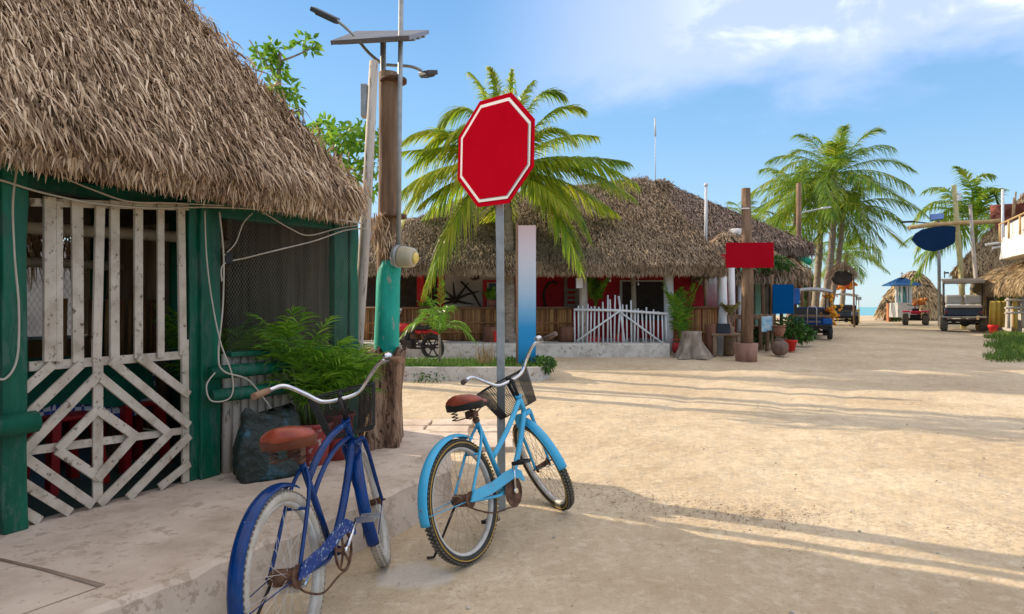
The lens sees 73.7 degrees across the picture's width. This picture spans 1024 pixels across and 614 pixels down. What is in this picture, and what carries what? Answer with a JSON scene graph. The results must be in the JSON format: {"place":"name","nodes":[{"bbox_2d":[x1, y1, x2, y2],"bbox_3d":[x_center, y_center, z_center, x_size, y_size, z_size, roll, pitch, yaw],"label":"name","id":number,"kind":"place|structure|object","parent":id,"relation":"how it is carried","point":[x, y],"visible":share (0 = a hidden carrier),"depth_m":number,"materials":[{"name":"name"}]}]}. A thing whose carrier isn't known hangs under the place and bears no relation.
{"place":"outdoors","nodes":[
{"label":"outdoors","id":0,"kind":"place"},
{"bbox_2d":[0,428,451,613],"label":"pavement","id":1,"kind":"structure","parent":0,"point":[167,549],"depth_m":3.35,"materials":[{"name":"concrete"}]},
{"bbox_2d":[0,558,104,613],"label":"pavement joint","id":2,"kind":"object","parent":1,"relation":"on","point":[87,581],"visible":1,"depth_m":2.85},
{"bbox_2d":[0,0,402,534],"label":"thatched hut","id":3,"kind":"object","parent":1,"relation":"on","point":[154,100],"visible":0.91,"depth_m":4.21,"materials":[{"name":"plant"}]},
{"bbox_2d":[0,170,19,380],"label":"cable","id":4,"kind":"object","parent":3,"relation":"attached to","point":[17,290],"visible":0.98,"depth_m":3.42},
{"bbox_2d":[27,410,109,494],"bbox_3d":[-2.829,0.901,4.298,0.380,0.460,0.370,0,0,26],"label":"plastic stool","id":5,"kind":"object","parent":3,"relation":"on","point":[69,420],"visible":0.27,"depth_m":4.21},
{"bbox_2d":[60,422,118,468],"bbox_3d":[-3.326,0.757,4.374,0.800,0.745,1.500,0,0,26],"label":"table","id":6,"kind":"object","parent":3,"relation":"on","point":[112,431],"visible":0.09,"depth_m":4.76,"materials":[{"name":"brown wood"}]},
{"bbox_2d":[27,356,155,408],"bbox_3d":[-3.326,0.528,4.375,0.948,0.302,1.648,0,0,26],"label":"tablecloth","id":7,"kind":"object","parent":6,"relation":"on","point":[77,381],"visible":0.34,"depth_m":4.49,"materials":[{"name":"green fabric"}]},
{"bbox_2d":[39,373,155,417],"bbox_3d":[-3.304,0.571,4.420,0.908,0.381,1.608,0,0,26],"label":"gingham cloth","id":8,"kind":"object","parent":6,"relation":"on","point":[50,410],"visible":0.11,"depth_m":4.46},
{"bbox_2d":[89,400,171,472],"bbox_3d":[-2.704,0.901,4.849,0.380,0.460,0.370,0,0,26],"label":"plastic stool","id":9,"kind":"object","parent":3,"relation":"on","point":[134,423],"visible":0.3,"depth_m":4.87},
{"bbox_2d":[63,176,223,205],"bbox_3d":[-2.147,-0.651,4.066,0.025,0.092,1.015,0,0,28],"label":"cable","id":10,"kind":"object","parent":3,"relation":"attached to","point":[138,201],"visible":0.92,"depth_m":3.98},
{"bbox_2d":[0,179,362,223],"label":"cable","id":11,"kind":"object","parent":3,"relation":"attached to","point":[46,193],"visible":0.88,"depth_m":3.94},
{"bbox_2d":[150,303,260,458],"bbox_3d":[-2.257,0.551,5.094,0.784,1.159,0.771,0,0,-36],"label":"potted palm","id":12,"kind":"object","parent":3,"relation":"on","point":[171,327],"visible":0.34,"depth_m":5.04,"materials":[{"name":"plant"}]},
{"bbox_2d":[204,211,233,402],"bbox_3d":[-1.923,-0.005,4.454,0.179,1.244,0.114,0,0,-43],"label":"cable","id":13,"kind":"object","parent":3,"relation":"attached to","point":[215,322],"visible":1,"depth_m":4.44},
{"bbox_2d":[218,211,270,408],"bbox_3d":[-1.809,0.053,4.585,0.144,1.376,0.402,0,0,42],"label":"cable","id":14,"kind":"object","parent":3,"relation":"attached to","point":[256,388],"visible":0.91,"depth_m":4.54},
{"bbox_2d":[220,228,366,280],"bbox_3d":[-1.564,-0.391,4.943,1.099,0.441,0.118,0,0,-42],"label":"cable","id":15,"kind":"object","parent":3,"relation":"attached to","point":[286,248],"visible":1,"depth_m":4.90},
{"bbox_2d":[264,213,358,235],"bbox_3d":[-1.480,-0.593,5.076,0.040,0.137,0.781,0,0,43],"label":"cable","id":16,"kind":"object","parent":3,"relation":"attached to","point":[311,234],"visible":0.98,"depth_m":5.05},
{"bbox_2d":[233,403,300,483],"bbox_3d":[-1.615,0.894,4.546,0.475,0.488,0.244,0,0,-43],"label":"rubbish sack","id":17,"kind":"object","parent":1,"relation":"on","point":[251,461],"visible":0.7,"depth_m":4.43,"materials":[{"name":"plastic"}]},
{"bbox_2d":[244,305,366,466],"bbox_3d":[-1.477,0.559,4.939,0.847,1.143,0.850,0,0,-38],"label":"potted palm","id":18,"kind":"object","parent":1,"relation":"on","point":[284,330],"visible":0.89,"depth_m":4.79,"materials":[{"name":"green plant"}]},
{"bbox_2d":[285,342,393,460],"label":"potted palm","id":19,"kind":"object","parent":1,"relation":"on","point":[368,365],"visible":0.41,"depth_m":5.01,"materials":[{"name":"green plant"}]},
{"bbox_2d":[358,346,406,450],"bbox_3d":[-1.170,0.723,5.916,0.525,0.814,1.099,0,0,0],"label":"tree stump","id":20,"kind":"object","parent":1,"relation":"on","point":[387,431],"visible":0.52,"depth_m":5.56,"materials":[{"name":"wood"}]},
{"bbox_2d":[357,59,377,354],"bbox_3d":[-1.206,-0.624,5.619,0.210,2.802,0.113,0,0,0],"label":"timber plank pole","id":21,"kind":"object","parent":20,"relation":"on","point":[363,249],"visible":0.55,"depth_m":5.58,"materials":[{"name":"grey wood"}]},
{"bbox_2d":[360,84,367,118],"bbox_3d":[-1.225,-1.711,5.680,0.055,0.270,0.090,0,0,0],"label":"meter box","id":22,"kind":"object","parent":21,"relation":"attached to","point":[363,98],"visible":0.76,"depth_m":5.63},
{"bbox_2d":[374,70,400,352],"bbox_3d":[-1.076,-0.474,5.880,0.239,3.080,0.223,0,0,0],"label":"utility pole","id":23,"kind":"object","parent":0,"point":[387,321],"visible":0.76,"depth_m":5.80,"materials":[{"name":"brown wood"}]},
{"bbox_2d":[310,6,437,77],"bbox_3d":[-1.210,-2.003,6.107,1.098,1.365,0.802,0,0,16],"label":"solar street lamp","id":24,"kind":"object","parent":23,"relation":"attached to","point":[362,38],"visible":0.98,"depth_m":6.02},
{"bbox_2d":[380,0,406,244],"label":"conduit pole","id":25,"kind":"object","parent":23,"relation":"attached to","point":[401,81],"visible":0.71,"depth_m":5.74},
{"bbox_2d":[390,245,418,267],"bbox_3d":[-0.895,-0.430,5.744,0.219,0.198,0.200,0,0,21],"label":"flood lamp","id":26,"kind":"object","parent":23,"relation":"attached to","point":[403,256],"visible":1,"depth_m":5.68,"materials":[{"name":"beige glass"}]},
{"bbox_2d":[403,419,513,451],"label":"paving","id":27,"kind":"structure","parent":0,"point":[444,427],"depth_m":7.63,"materials":[{"name":"concrete"}]},
{"bbox_2d":[363,338,669,357],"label":"terrace","id":28,"kind":"structure","parent":0,"point":[465,348],"depth_m":16.60,"materials":[{"name":"concrete"}]},
{"bbox_2d":[364,306,574,339],"bbox_3d":[-1.435,0.428,17.783,6.130,0.885,0.101,0,0,0],"label":"bamboo fence","id":29,"kind":"object","parent":28,"relation":"on","point":[472,318],"visible":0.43,"depth_m":17.78,"materials":[{"name":"brown wood"}]},
{"bbox_2d":[488,300,495,306],"bbox_3d":[-0.517,-0.090,18.000,0.260,0.200,0.260,0,0,0],"label":"flower pot","id":30,"kind":"object","parent":29,"relation":"on","point":[491,303],"visible":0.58,"depth_m":17.91,"materials":[{"name":"ceramic"}]},
{"bbox_2d":[482,287,495,301],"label":"palm seedling","id":31,"kind":"object","parent":30,"relation":"in","point":[491,294],"visible":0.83,"depth_m":17.93,"materials":[{"name":"green plant"}]},
{"bbox_2d":[482,326,495,341],"bbox_3d":[-0.494,0.695,17.398,0.533,0.390,0.520,0,0,0],"label":"log stool","id":32,"kind":"object","parent":28,"relation":"on","point":[488,334],"visible":0.6,"depth_m":17.16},
{"bbox_2d":[401,66,640,342],"bbox_3d":[0.133,-2.674,17.203,6.441,7.143,4.287,0,0,0],"label":"coconut palm","id":33,"kind":"object","parent":28,"relation":"on","point":[552,189],"visible":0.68,"depth_m":16.95,"materials":[{"name":"green plant"}]},
{"bbox_2d":[559,326,575,341],"bbox_3d":[1.417,0.695,17.398,0.454,0.390,0.457,0,0,0],"label":"log stool","id":34,"kind":"object","parent":28,"relation":"on","point":[566,333],"visible":0.88,"depth_m":17.21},
{"bbox_2d":[587,275,608,308],"bbox_3d":[2.267,-0.401,18.324,0.736,0.966,0.757,0,0,14],"label":"palm seedling","id":35,"kind":"object","parent":28,"relation":"on","point":[595,286],"visible":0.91,"depth_m":18.26,"materials":[{"name":"green plant"}]},
{"bbox_2d":[574,295,667,342],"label":"picket gate","id":36,"kind":"structure","parent":28,"relation":"on","point":[620,311],"depth_m":17.08,"materials":[{"name":"white paint"}]},
{"bbox_2d":[63,0,1023,306],"label":"sky","id":37,"kind":"structure","parent":0,"point":[727,85],"materials":[{"name":"blue"}]},
{"bbox_2d":[251,316,1023,613],"bbox_3d":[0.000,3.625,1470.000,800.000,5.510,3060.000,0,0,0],"label":"ground","id":38,"kind":"structure","parent":0,"point":[870,374],"depth_m":5.08,"materials":[{"name":"sand"}]},
{"bbox_2d":[248,29,323,123],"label":"leafy tree","id":39,"kind":"object","parent":38,"relation":"on","point":[275,59],"visible":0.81,"depth_m":13.96,"materials":[{"name":"green plant"}]},
{"bbox_2d":[226,352,404,613],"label":"bicycle","id":40,"kind":"object","parent":38,"relation":"on","point":[292,442],"visible":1,"depth_m":2.93,"materials":[{"name":"blue paint"}]},
{"bbox_2d":[304,111,378,204],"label":"leafy tree","id":41,"kind":"object","parent":38,"relation":"on","point":[352,145],"visible":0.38,"depth_m":12.12,"materials":[{"name":"green plant"}]},
{"bbox_2d":[399,308,443,357],"bbox_3d":[-2.423,0.648,15.993,1.850,1.190,0.667,0,6,22],"label":"motorcycle","id":42,"kind":"object","parent":38,"relation":"on","point":[408,342],"visible":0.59,"depth_m":15.84,"materials":[{"name":"black metal"}]},
{"bbox_2d":[413,371,444,382],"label":"weed","id":43,"kind":"object","parent":38,"relation":"on","point":[421,378],"visible":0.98,"depth_m":12.32,"materials":[{"name":"green plant"}]},
{"bbox_2d":[403,358,549,380],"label":"planting island kerb","id":44,"kind":"structure","parent":38,"relation":"on","point":[536,373],"depth_m":12.55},
{"bbox_2d":[399,277,476,361],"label":"young palm","id":45,"kind":"object","parent":44,"relation":"on","point":[438,324],"visible":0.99,"depth_m":13.88,"materials":[{"name":"green plant"}]},
{"bbox_2d":[405,354,544,368],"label":"grass","id":46,"kind":"structure","parent":44,"relation":"on","point":[444,361],"depth_m":13.32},
{"bbox_2d":[474,342,495,363],"bbox_3d":[-0.523,0.906,13.515,0.481,0.551,0.387,0,0,0],"label":"dry grass tuft","id":47,"kind":"object","parent":44,"relation":"on","point":[486,357],"visible":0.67,"depth_m":13.48,"materials":[{"name":"plant"}]},
{"bbox_2d":[516,223,535,364],"bbox_3d":[0.270,-0.166,13.300,0.392,2.943,0.070,0,0,0],"label":"banner sign","id":48,"kind":"object","parent":44,"relation":"on","point":[525,286],"visible":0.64,"depth_m":13.28,"materials":[{"name":"blue plastic"}]},
{"bbox_2d":[536,354,557,374],"bbox_3d":[0.650,1.088,12.743,0.396,0.421,0.413,0,0,20],"label":"weed","id":49,"kind":"object","parent":44,"relation":"on","point":[550,365],"visible":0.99,"depth_m":12.68,"materials":[{"name":"green plant"}]},
{"bbox_2d":[417,331,574,565],"bbox_3d":[-0.108,0.806,4.160,0.679,1.195,1.623,-13,-6,29],"label":"bicycle","id":50,"kind":"object","parent":38,"relation":"on","point":[507,483],"visible":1,"depth_m":3.97,"materials":[{"name":"blue metal"}]},
{"bbox_2d":[458,92,534,510],"bbox_3d":[-0.083,0.081,4.639,0.734,2.998,0.131,0,0,44],"label":"stop sign","id":51,"kind":"object","parent":38,"relation":"on","point":[496,141],"visible":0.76,"depth_m":4.64,"materials":[{"name":"metal"}]},
{"bbox_2d":[358,175,735,353],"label":"thatched restaurant","id":52,"kind":"structure","parent":38,"relation":"on","point":[654,238],"depth_m":18.08,"materials":[{"name":"plant"}]},
{"bbox_2d":[445,281,480,306],"bbox_3d":[-1.480,-0.310,19.494,1.339,0.883,0.078,0,0,2],"label":"driftwood ornament","id":53,"kind":"object","parent":52,"relation":"attached to","point":[454,299],"visible":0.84,"depth_m":19.47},
{"bbox_2d":[483,280,504,312],"bbox_3d":[-0.441,-0.295,19.512,0.784,0.950,0.105,0,0,0],"label":"window","id":54,"kind":"structure","parent":52,"relation":"in","point":[486,283],"depth_m":19.51,"materials":[{"name":"red paint"}]},
{"bbox_2d":[564,277,578,307],"bbox_3d":[1.767,-0.402,19.485,0.561,0.900,0.060,0,0,0],"label":"pallet rack","id":55,"kind":"object","parent":52,"relation":"attached to","point":[576,299],"visible":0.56,"depth_m":19.45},
{"bbox_2d":[332,403,1023,613],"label":"pebbles","id":56,"kind":"object","parent":38,"relation":"on","point":[790,612],"visible":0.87,"depth_m":4.59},
{"bbox_2d":[661,278,701,337],"bbox_3d":[4.247,0.198,17.243,1.020,1.848,0.910,0,0,-19],"label":"palm seedling","id":57,"kind":"object","parent":38,"relation":"on","point":[676,297],"visible":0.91,"depth_m":17.16,"materials":[{"name":"green plant"}]},
{"bbox_2d":[670,331,713,358],"bbox_3d":[4.354,0.901,16.430,1.025,0.640,1.027,0,0,0],"label":"cut tree stump","id":58,"kind":"object","parent":38,"relation":"on","point":[692,345],"visible":1,"depth_m":16.16,"materials":[{"name":"wood"}]},
{"bbox_2d":[368,387,1021,605],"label":"leaf litter","id":59,"kind":"object","parent":38,"relation":"on","point":[703,512],"visible":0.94,"depth_m":4.61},
{"bbox_2d":[673,306,737,344],"bbox_3d":[4.933,0.548,17.481,1.697,1.145,0.096,0,0,0],"label":"bamboo fence","id":60,"kind":"object","parent":38,"relation":"on","point":[704,315],"visible":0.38,"depth_m":17.48,"materials":[{"name":"brown wood"}]},
{"bbox_2d":[719,301,740,315],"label":"dry plant","id":61,"kind":"object","parent":60,"relation":"on","point":[730,308],"visible":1,"depth_m":17.21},
{"bbox_2d":[705,324,716,354],"bbox_3d":[4.892,0.810,16.801,0.287,0.780,0.282,0,0,0],"label":"log stool","id":62,"kind":"object","parent":38,"relation":"on","point":[710,329],"visible":0.8,"depth_m":16.69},
{"bbox_2d":[711,333,740,355],"bbox_3d":[5.260,0.925,16.900,0.803,0.550,0.600,0,0,0],"label":"rustic table","id":63,"kind":"object","parent":38,"relation":"on","point":[738,337],"visible":0.51,"depth_m":16.62,"materials":[{"name":"brown wood"}]},
{"bbox_2d":[714,323,729,333],"bbox_3d":[5.181,0.530,16.850,0.320,0.240,0.300,0,0,0],"label":"black crate","id":64,"kind":"object","parent":63,"relation":"on","point":[723,328],"visible":0.89,"depth_m":16.70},
{"bbox_2d":[723,327,733,355],"bbox_3d":[5.398,0.844,17.001,0.268,0.711,0.260,0,0,0],"label":"log stool","id":65,"kind":"object","parent":38,"relation":"on","point":[728,346],"visible":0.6,"depth_m":16.89,"materials":[{"name":"brown wood"}]},
{"bbox_2d":[663,187,818,335],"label":"thatched palapa","id":66,"kind":"structure","parent":38,"relation":"on","point":[691,207],"depth_m":22.80,"materials":[{"name":"plant"}]},
{"bbox_2d":[726,188,773,361],"bbox_3d":[5.459,-0.740,15.802,1.078,4.031,0.519,0,0,0],"label":"post signboard","id":67,"kind":"object","parent":38,"relation":"on","point":[747,255],"visible":0.94,"depth_m":15.69,"materials":[{"name":"brown wood"}]},
{"bbox_2d":[725,197,777,225],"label":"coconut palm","id":68,"kind":"object","parent":38,"relation":"on","point":[752,207],"visible":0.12,"depth_m":35.90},
{"bbox_2d":[690,230,814,339],"bbox_3d":[7.205,-0.680,21.563,4.634,3.562,5.215,0,0,0],"label":"thatched stall","id":69,"kind":"object","parent":38,"relation":"on","point":[799,272],"visible":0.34,"depth_m":19.35,"materials":[{"name":"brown wood"}]},
{"bbox_2d":[704,183,707,239],"bbox_3d":[5.915,-2.674,20.800,0.123,2.228,0.123,0,0,-22],"label":"pipe pole","id":70,"kind":"object","parent":69,"relation":"on","point":[705,212],"visible":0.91,"depth_m":20.77,"materials":[{"name":"white metal"}]},
{"bbox_2d":[755,283,760,324],"bbox_3d":[7.442,0.130,20.600,0.206,1.700,0.050,0,0,0],"label":"door","id":71,"kind":"structure","parent":69,"relation":"in","point":[757,288],"depth_m":20.58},
{"bbox_2d":[753,255,795,275],"bbox_3d":[7.280,-1.173,19.203,1.349,0.642,0.819,0,0,0],"label":"green shrub","id":72,"kind":"object","parent":69,"relation":"on","point":[778,263],"visible":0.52,"depth_m":19.08,"materials":[{"name":"green plant"}]},
{"bbox_2d":[735,315,770,350],"bbox_3d":[6.131,0.677,18.000,1.238,0.950,0.600,0,0,0],"label":"rustic table","id":73,"kind":"object","parent":38,"relation":"on","point":[754,317],"visible":0.19,"depth_m":17.75,"materials":[{"name":"brown wood"}]},
{"bbox_2d":[740,328,778,345],"bbox_3d":[6.680,0.837,18.482,1.130,0.634,0.807,0,0,0],"label":"green shrub","id":74,"kind":"object","parent":38,"relation":"on","point":[754,335],"visible":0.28,"depth_m":18.39,"materials":[{"name":"green plant"}]},
{"bbox_2d":[760,314,772,348],"bbox_3d":[6.487,0.620,17.372,0.350,0.892,0.104,0,0,0],"label":"easel board","id":75,"kind":"object","parent":38,"relation":"on","point":[766,323],"visible":0.94,"depth_m":17.34,"materials":[{"name":"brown wood"}]},
{"bbox_2d":[771,339,788,355],"bbox_3d":[6.633,0.996,16.900,0.420,0.400,0.420,0,0,0],"label":"clay jar","id":76,"kind":"object","parent":38,"relation":"on","point":[779,347],"visible":1,"depth_m":16.76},
{"bbox_2d":[771,275,793,341],"bbox_3d":[7.213,0.045,18.163,0.622,1.820,0.156,0,0,0],"label":"post signboard","id":77,"kind":"object","parent":38,"relation":"on","point":[782,298],"visible":0.75,"depth_m":18.09,"materials":[{"name":"blue wood"}]},
{"bbox_2d":[774,315,808,339],"bbox_3d":[7.435,0.593,18.193,0.970,0.765,0.786,0,0,0],"label":"green shrub","id":78,"kind":"object","parent":38,"relation":"on","point":[796,323],"visible":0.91,"depth_m":18.09,"materials":[{"name":"green plant"}]},
{"bbox_2d":[738,161,852,323],"bbox_3d":[14.527,-3.255,34.947,5.303,8.491,5.577,0,0,-40],"label":"coconut palm","id":79,"kind":"object","parent":38,"relation":"on","point":[775,171],"visible":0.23,"depth_m":34.90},
{"bbox_2d":[766,214,828,320],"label":"coconut palm","id":80,"kind":"object","parent":38,"relation":"on","point":[824,261],"visible":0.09,"depth_m":37.56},
{"bbox_2d":[796,183,800,287],"bbox_3d":[11.340,-2.784,27.000,0.191,4.219,0.188,0,0,23],"label":"timber pole","id":81,"kind":"object","parent":38,"relation":"on","point":[798,208],"visible":0.46,"depth_m":26.92,"materials":[{"name":"brown wood"}]},
{"bbox_2d":[791,260,813,306],"bbox_3d":[9.963,-1.237,28.683,6.159,4.434,6.052,0,0,0],"label":"thatched stall","id":82,"kind":"object","parent":38,"relation":"on","point":[808,296],"depth_m":26.44,"materials":[{"name":"plant"}]},
{"bbox_2d":[794,323,817,344],"bbox_3d":[8.163,0.747,19.203,0.892,0.700,0.783,0,0,0],"label":"green shrub","id":83,"kind":"object","parent":38,"relation":"on","point":[808,335],"visible":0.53,"depth_m":19.04,"materials":[{"name":"green plant"}]},
{"bbox_2d":[790,287,832,338],"bbox_3d":[9.738,0.197,22.308,1.219,1.620,2.514,0,0,21],"label":"cargo cart","id":84,"kind":"object","parent":38,"relation":"on","point":[814,318],"visible":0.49,"depth_m":21.32,"materials":[{"name":"blue metal"}]},
{"bbox_2d":[794,288,799,304],"bbox_3d":[8.820,-0.328,21.200,0.220,0.500,0.100,0,0,0],"label":"hanging bag","id":85,"kind":"object","parent":84,"relation":"hanging from","point":[796,296],"visible":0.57,"depth_m":21.15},
{"bbox_2d":[820,298,843,325],"bbox_3d":[9.949,0.166,21.222,0.577,0.875,0.556,0,0,0],"label":"toy bundle","id":86,"kind":"object","parent":84,"relation":"hanging from","point":[832,311],"visible":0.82,"depth_m":21.19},
{"bbox_2d":[753,166,886,306],"bbox_3d":[14.666,-2.949,32.543,5.652,7.914,5.545,0,0,-32],"label":"coconut palm","id":87,"kind":"object","parent":38,"relation":"on","point":[818,268],"visible":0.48,"depth_m":32.18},
{"bbox_2d":[751,124,930,307],"bbox_3d":[14.355,-3.674,30.984,7.216,9.436,7.604,0,0,-36],"label":"coconut palm","id":88,"kind":"object","parent":38,"relation":"on","point":[833,163],"visible":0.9,"depth_m":30.31,"materials":[{"name":"plant"}]},
{"bbox_2d":[825,262,859,326],"bbox_3d":[14.336,-0.540,29.598,1.607,2.870,0.772,0,0,0],"label":"oval hanging sign","id":89,"kind":"object","parent":38,"relation":"on","point":[848,275],"visible":0.99,"depth_m":29.55,"materials":[{"name":"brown wood"}]},
{"bbox_2d":[831,293,858,324],"bbox_3d":[16.414,0.105,33.908,1.269,1.550,2.500,0,0,22],"label":"cargo cart","id":90,"kind":"object","parent":38,"relation":"on","point":[846,313],"visible":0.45,"depth_m":33.01,"materials":[{"name":"black metal"}]},
{"bbox_2d":[810,232,889,319],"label":"coconut palm","id":91,"kind":"object","parent":38,"relation":"on","point":[848,257],"visible":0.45,"depth_m":42.65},
{"bbox_2d":[787,180,917,306],"bbox_3d":[15.700,-2.441,31.478,5.598,6.966,5.484,0,0,0],"label":"coconut palm","id":92,"kind":"object","parent":38,"relation":"on","point":[857,216],"visible":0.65,"depth_m":31.33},
{"bbox_2d":[874,297,901,320],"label":"thatched parasol","id":93,"kind":"object","parent":38,"relation":"on","point":[881,309],"visible":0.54,"depth_m":44.29,"materials":[{"name":"beige plant"}]},
{"bbox_2d":[882,273,921,316],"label":"beach shrine","id":94,"kind":"object","parent":38,"relation":"on","point":[897,307],"visible":0.94,"depth_m":40.94,"materials":[{"name":"white metal"}]},
{"bbox_2d":[873,270,951,320],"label":"palapa hut","id":95,"kind":"object","parent":38,"relation":"on","point":[927,289],"visible":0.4,"depth_m":44.59,"materials":[{"name":"beige plant"}]},
{"bbox_2d":[902,304,928,324],"bbox_3d":[20.078,0.368,33.990,1.140,1.036,1.720,0,0,29],"label":"quad bike","id":96,"kind":"object","parent":38,"relation":"on","point":[915,310],"visible":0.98,"depth_m":33.46,"materials":[{"name":"metal"}]},
{"bbox_2d":[901,213,943,326],"bbox_3d":[18.752,-1.662,31.050,2.090,5.284,0.700,0,0,0],"label":"solar lamp post","id":97,"kind":"object","parent":38,"relation":"on","point":[938,216],"visible":0.74,"depth_m":30.95,"materials":[{"name":"metal"}]},
{"bbox_2d":[899,166,1010,322],"bbox_3d":[24.364,-3.287,36.717,6.819,8.348,6.441,0,0,0],"label":"coconut palm","id":98,"kind":"object","parent":38,"relation":"on","point":[980,209],"visible":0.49,"depth_m":36.16,"materials":[{"name":"plant"}]},
{"bbox_2d":[951,185,966,328],"bbox_3d":[18.463,-2.032,28.200,0.587,6.032,0.209,0,0,0],"label":"tall yellow pole","id":99,"kind":"object","parent":38,"relation":"on","point":[958,243],"visible":0.68,"depth_m":28.12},
{"bbox_2d":[908,218,1004,229],"bbox_3d":[18.153,-3.396,27.898,3.892,0.492,0.190,0,0,0],"label":"cross log","id":100,"kind":"object","parent":99,"relation":"attached to","point":[949,223],"visible":0.91,"depth_m":27.83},
{"bbox_2d":[911,226,955,251],"bbox_3d":[17.184,-2.821,27.856,1.772,1.124,0.112,0,0,0],"label":"oval board","id":101,"kind":"object","parent":100,"relation":"hanging from","point":[932,239],"visible":1,"depth_m":27.80,"materials":[{"name":"wood"}]},
{"bbox_2d":[939,278,986,330],"bbox_3d":[17.059,-0.117,25.863,1.450,2.014,2.920,0,0,31],"label":"golf cart","id":102,"kind":"object","parent":38,"relation":"on","point":[970,307],"visible":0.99,"depth_m":25.11,"materials":[{"name":"metal"}]},
{"bbox_2d":[968,204,977,284],"bbox_3d":[18.048,-1.504,26.595,0.513,4.980,0.170,0,0,0],"label":"slim leaning pole","id":103,"kind":"object","parent":38,"relation":"on","point":[974,261],"visible":0.57,"depth_m":26.55,"materials":[{"name":"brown wood"}]},
{"bbox_2d":[949,193,1023,328],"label":"thatched house","id":104,"kind":"structure","parent":38,"relation":"on","point":[987,258],"depth_m":28.23,"materials":[{"name":"brown plant"}]},
{"bbox_2d":[970,261,1023,332],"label":"thatch canopy","id":105,"kind":"object","parent":38,"relation":"on","point":[1005,280],"visible":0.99,"depth_m":24.09,"materials":[{"name":"beige plant"}]},
{"bbox_2d":[998,212,1023,259],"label":"white balcony","id":106,"kind":"structure","parent":105,"relation":"on","point":[1012,245],"depth_m":23.76,"materials":[{"name":"paint"}]},
{"bbox_2d":[1001,189,1003,242],"bbox_3d":[18.256,-3.143,25.400,0.100,2.476,0.087,0,0,0],"label":"thin pole","id":107,"kind":"object","parent":106,"relation":"on","point":[1002,212],"visible":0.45,"depth_m":25.37,"materials":[{"name":"white metal"}]},
{"bbox_2d":[994,295,1023,331],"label":"whitewashed kiosk","id":108,"kind":"object","parent":38,"relation":"on","point":[1005,328],"depth_m":25.28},
{"bbox_2d":[1004,298,1023,327],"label":"rail fence","id":109,"kind":"object","parent":38,"relation":"on","point":[1014,307],"visible":1,"depth_m":23.55,"materials":[{"name":"white wood"}]},
{"bbox_2d":[772,326,785,336],"bbox_3d":[6.769,0.611,17.300,0.400,0.270,0.400,0,0,0],"label":"clay bowl","id":110,"kind":"object","parent":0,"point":[778,331],"visible":1,"depth_m":17.19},
{"bbox_2d":[776,307,876,315],"bbox_3d":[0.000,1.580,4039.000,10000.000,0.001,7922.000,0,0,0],"label":"sea","id":111,"kind":"structure","parent":0,"point":[867,311],"depth_m":239.72,"materials":[{"name":"liquid"}]},
{"bbox_2d":[989,301,1005,326],"bbox_3d":[17.076,0.254,24.042,0.528,0.932,0.215,0,0,0],"label":"yellow cloth","id":112,"kind":"object","parent":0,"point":[997,309],"visible":0.84,"depth_m":24.03,"materials":[{"name":"fabric"}]},
{"bbox_2d":[982,329,1023,361],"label":"tall grass","id":113,"kind":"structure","parent":0,"point":[1013,346],"depth_m":18.41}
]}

